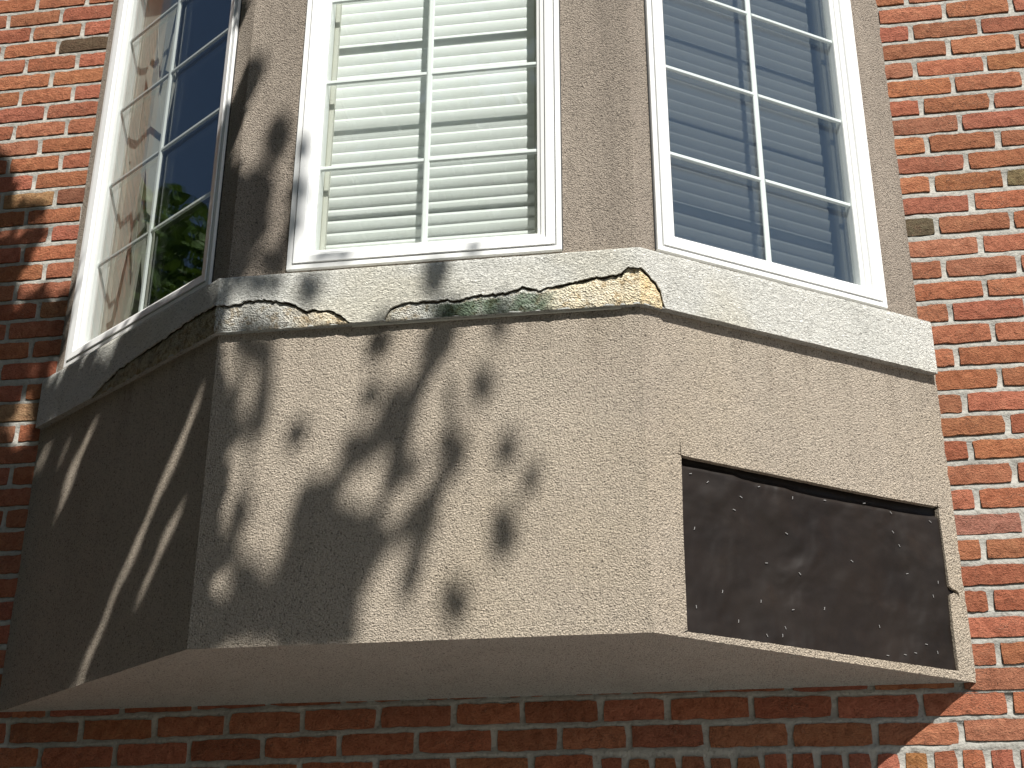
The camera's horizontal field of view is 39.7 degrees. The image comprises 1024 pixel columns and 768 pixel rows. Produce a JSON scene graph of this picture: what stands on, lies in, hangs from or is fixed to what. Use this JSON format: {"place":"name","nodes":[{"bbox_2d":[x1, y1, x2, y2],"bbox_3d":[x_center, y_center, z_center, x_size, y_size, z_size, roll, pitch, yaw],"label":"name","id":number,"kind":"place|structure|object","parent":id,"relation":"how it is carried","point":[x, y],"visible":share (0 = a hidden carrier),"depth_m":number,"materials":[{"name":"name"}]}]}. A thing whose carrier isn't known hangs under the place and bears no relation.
{"place":"outdoors","nodes":[
{"label":"outdoors","id":0,"kind":"place"},
{"label":"ground","id":1,"kind":"structure","parent":0,"visible":0},
{"bbox_2d":[0,0,1023,767],"bbox_3d":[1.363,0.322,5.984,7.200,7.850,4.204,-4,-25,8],"label":"brick wall","id":2,"kind":"structure","parent":1,"relation":"on","point":[954,72],"depth_m":3.80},
{"bbox_2d":[0,0,975,711],"bbox_3d":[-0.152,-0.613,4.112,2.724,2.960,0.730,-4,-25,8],"label":"bay window","id":3,"kind":"structure","parent":2,"relation":"attached to","point":[602,430],"depth_m":3.54,"materials":[{"name":"beige paint"}]},
{"bbox_2d":[106,0,177,325],"bbox_3d":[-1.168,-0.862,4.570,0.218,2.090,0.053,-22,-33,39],"label":"curtain","id":4,"kind":"object","parent":3,"relation":"hanging from","point":[146,127],"visible":0.72,"depth_m":4.47,"materials":[{"name":"fabric"}]},
{"bbox_2d":[63,0,241,367],"bbox_3d":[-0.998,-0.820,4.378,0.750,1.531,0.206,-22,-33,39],"label":"window","id":5,"kind":"structure","parent":3,"relation":"in","point":[89,331],"depth_m":4.36,"materials":[{"name":"white plastic"}]},
{"bbox_2d":[286,0,562,271],"bbox_3d":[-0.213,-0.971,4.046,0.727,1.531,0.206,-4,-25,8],"label":"window","id":6,"kind":"structure","parent":3,"relation":"in","point":[307,236],"depth_m":3.80,"materials":[{"name":"white plastic"}]},
{"bbox_2d":[326,0,534,249],"bbox_3d":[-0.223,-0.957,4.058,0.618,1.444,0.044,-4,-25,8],"label":"window blind","id":7,"kind":"object","parent":3,"relation":"attached to","point":[472,113],"depth_m":3.94,"materials":[{"name":"white plastic"}]},
{"bbox_2d":[662,0,835,278],"bbox_3d":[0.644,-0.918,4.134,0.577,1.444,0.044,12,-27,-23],"label":"window blind","id":8,"kind":"object","parent":3,"relation":"attached to","point":[711,123],"depth_m":4.04,"materials":[{"name":"white plastic"}]},
{"bbox_2d":[644,0,887,309],"bbox_3d":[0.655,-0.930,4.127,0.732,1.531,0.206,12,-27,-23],"label":"window","id":9,"kind":"structure","parent":3,"relation":"in","point":[859,275],"depth_m":3.97,"materials":[{"name":"white plastic"}]}
]}

